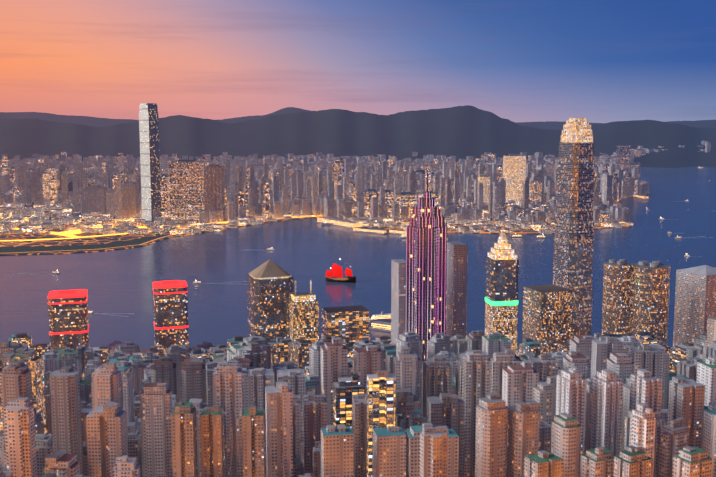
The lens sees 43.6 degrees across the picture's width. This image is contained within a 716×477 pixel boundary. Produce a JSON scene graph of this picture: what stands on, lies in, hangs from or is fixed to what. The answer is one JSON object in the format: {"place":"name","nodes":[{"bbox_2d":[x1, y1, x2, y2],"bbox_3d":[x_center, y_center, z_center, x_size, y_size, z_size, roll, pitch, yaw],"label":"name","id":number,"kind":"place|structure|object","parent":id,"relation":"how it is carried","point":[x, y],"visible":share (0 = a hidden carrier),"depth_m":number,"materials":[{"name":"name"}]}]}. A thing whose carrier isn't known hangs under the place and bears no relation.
{"place":"outdoors","nodes":[
{"label":"outdoors","id":0,"kind":"place"},
{"bbox_2d":[0,202,83,221],"bbox_3d":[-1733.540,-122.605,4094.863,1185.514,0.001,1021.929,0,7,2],"label":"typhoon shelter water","id":1,"kind":"structure","parent":0,"point":[74,214],"depth_m":4014.23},
{"bbox_2d":[15,228,80,236],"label":"illuminated road","id":2,"kind":"structure","parent":0,"point":[58,234],"depth_m":3234.62,"materials":[{"name":"yellow asphalt"}]},
{"bbox_2d":[51,221,133,234],"bbox_3d":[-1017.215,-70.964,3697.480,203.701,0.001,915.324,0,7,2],"label":"toll plaza road","id":3,"kind":"structure","parent":0,"point":[77,231],"depth_m":3322.62,"materials":[{"name":"yellow asphalt"}]},
{"bbox_2d":[0,227,197,240],"bbox_3d":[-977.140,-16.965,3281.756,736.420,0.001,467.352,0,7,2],"label":"illuminated road","id":4,"kind":"structure","parent":0,"point":[68,238],"depth_m":3151.15,"materials":[{"name":"yellow asphalt"}]},
{"bbox_2d":[138,215,320,227],"bbox_3d":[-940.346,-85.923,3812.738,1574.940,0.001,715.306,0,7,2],"label":"waterfront lights","id":5,"kind":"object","parent":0,"point":[217,222],"visible":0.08,"depth_m":3618.08,"materials":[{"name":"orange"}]},
{"bbox_2d":[0,170,647,255],"bbox_3d":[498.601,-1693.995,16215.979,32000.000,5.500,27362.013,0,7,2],"label":"waterfront land","id":6,"kind":"structure","parent":0,"point":[73,241],"depth_m":3206.83,"materials":[{"name":"concrete"}]},
{"bbox_2d":[0,227,227,253],"bbox_3d":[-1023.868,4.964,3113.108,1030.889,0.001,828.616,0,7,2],"label":"kowloon park","id":7,"kind":"structure","parent":6,"relation":"on","point":[12,250],"depth_m":2924.88,"materials":[{"name":"black plant"}]},
{"bbox_2d":[139,103,161,220],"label":"skyscraper","id":8,"kind":"structure","parent":6,"relation":"on","point":[149,156],"depth_m":3699.99,"materials":[{"name":"grey glass"}]},
{"bbox_2d":[14,217,295,252],"bbox_3d":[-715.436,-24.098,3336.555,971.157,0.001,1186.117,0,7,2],"label":"shoreline","id":9,"kind":"structure","parent":6,"relation":"on","point":[130,245],"depth_m":2972.06,"materials":[{"name":"orange"}]},
{"bbox_2d":[314,217,365,228],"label":"pier terminal","id":10,"kind":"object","parent":6,"relation":"on","point":[345,223],"depth_m":3541.49,"materials":[{"name":"grey concrete"}]},
{"bbox_2d":[0,140,710,234],"bbox_3d":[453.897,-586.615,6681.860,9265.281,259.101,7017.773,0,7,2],"label":"city buildings","id":11,"kind":"structure","parent":6,"relation":"on","point":[475,194],"depth_m":4107.06,"materials":[{"name":"grey concrete"}]},
{"bbox_2d":[414,169,433,173],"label":"kings park hill","id":12,"kind":"structure","parent":6,"relation":"on","point":[422,171],"depth_m":6300.18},
{"bbox_2d":[447,226,612,232],"bbox_3d":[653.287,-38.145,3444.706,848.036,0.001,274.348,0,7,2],"label":"waterfront promenade","id":13,"kind":"structure","parent":6,"relation":"on","point":[514,232],"depth_m":3322.54,"materials":[{"name":"orange"}]},
{"bbox_2d":[633,194,650,198],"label":"pier","id":14,"kind":"structure","parent":6,"relation":"on","point":[640,196],"depth_m":4852.08,"materials":[{"name":"grey concrete"}]},
{"bbox_2d":[0,166,715,352],"bbox_3d":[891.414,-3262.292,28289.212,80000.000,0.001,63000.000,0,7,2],"label":"harbour water","id":15,"kind":"structure","parent":0,"point":[305,252],"depth_m":2573.34,"materials":[{"name":"blue liquid"}]},
{"bbox_2d":[8,272,59,275],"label":"harbour launch","id":16,"kind":"object","parent":15,"relation":"on","point":[33,274],"visible":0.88,"depth_m":2436.03,"materials":[{"name":"white"}]},
{"bbox_2d":[88,311,128,316],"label":"harbour launch","id":17,"kind":"object","parent":15,"relation":"on","point":[90,312],"visible":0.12,"depth_m":1927.16,"materials":[{"name":"white"}]},
{"bbox_2d":[194,281,246,283],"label":"harbour launch","id":18,"kind":"object","parent":15,"relation":"on","point":[196,282],"visible":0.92,"depth_m":2285.74,"materials":[{"name":"white"}]},
{"bbox_2d":[321,218,333,224],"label":"cruise ship","id":19,"kind":"object","parent":15,"relation":"on","point":[328,222],"visible":0.38,"depth_m":3584.37,"materials":[{"name":"white"}]},
{"bbox_2d":[325,263,355,282],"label":"red junk boat sails","id":20,"kind":"object","parent":15,"relation":"in","point":[336,271],"visible":0.9,"depth_m":2306.22,"materials":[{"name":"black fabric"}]},
{"bbox_2d":[351,228,388,233],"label":"ferry pier","id":21,"kind":"structure","parent":15,"relation":"in","point":[365,230],"depth_m":3334.99,"materials":[{"name":"grey concrete"}]},
{"bbox_2d":[362,222,386,227],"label":"waterfront building","id":22,"kind":"structure","parent":15,"relation":"on","point":[366,225],"depth_m":3501.52,"materials":[{"name":"white"}]},
{"bbox_2d":[369,321,390,331],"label":"ferry pier","id":23,"kind":"structure","parent":15,"relation":"in","point":[381,326],"depth_m":1774.13,"materials":[{"name":"grey concrete"}]},
{"bbox_2d":[369,311,390,321],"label":"ferry pier","id":24,"kind":"structure","parent":15,"relation":"on","point":[381,317],"depth_m":1849.22,"materials":[{"name":"white"}]},
{"bbox_2d":[388,230,406,234],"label":"ferry pier","id":25,"kind":"structure","parent":15,"relation":"in","point":[400,232],"depth_m":3298.06,"materials":[{"name":"grey concrete"}]},
{"bbox_2d":[0,105,715,167],"bbox_3d":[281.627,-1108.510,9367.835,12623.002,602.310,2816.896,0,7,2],"label":"mountain ridge","id":26,"kind":"structure","parent":0,"point":[460,132],"depth_m":9666.90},
{"bbox_2d":[0,107,715,129],"bbox_3d":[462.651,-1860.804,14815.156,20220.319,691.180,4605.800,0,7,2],"label":"mountain ridge","id":27,"kind":"structure","parent":0,"point":[107,122],"depth_m":16576.57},
{"bbox_2d":[0,0,715,122],"label":"sky","id":28,"kind":"structure","parent":0,"point":[597,61],"materials":[{"name":"blue"}]},
{"bbox_3d":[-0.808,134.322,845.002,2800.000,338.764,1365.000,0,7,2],"label":"island ground","id":29,"kind":"structure","parent":0,"visible":0},
{"bbox_2d":[0,330,715,476],"bbox_3d":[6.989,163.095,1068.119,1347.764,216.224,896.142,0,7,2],"label":"apartment buildings","id":30,"kind":"structure","parent":29,"relation":"on","point":[477,403],"depth_m":725.25,"materials":[{"name":"beige concrete"}]},
{"bbox_2d":[48,118,715,356],"bbox_3d":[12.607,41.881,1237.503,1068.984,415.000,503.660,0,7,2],"label":"skyscrapers","id":31,"kind":"structure","parent":29,"relation":"on","point":[635,301],"depth_m":1323.68,"materials":[{"name":"glass"}]},
{"bbox_2d":[48,280,187,334],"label":"red building lights","id":32,"kind":"object","parent":31,"relation":"on","point":[59,294],"visible":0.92,"depth_m":1458.26,"materials":[{"name":"red"}]},
{"bbox_2d":[485,297,517,305],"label":"light band","id":33,"kind":"object","parent":31,"relation":"on","point":[496,303],"visible":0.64,"depth_m":1264.60,"materials":[{"name":"green"}]},
{"bbox_2d":[406,170,446,360],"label":"skyscraper","id":34,"kind":"structure","parent":29,"relation":"on","point":[426,261],"depth_m":1132.65,"materials":[{"name":"purple glass"}]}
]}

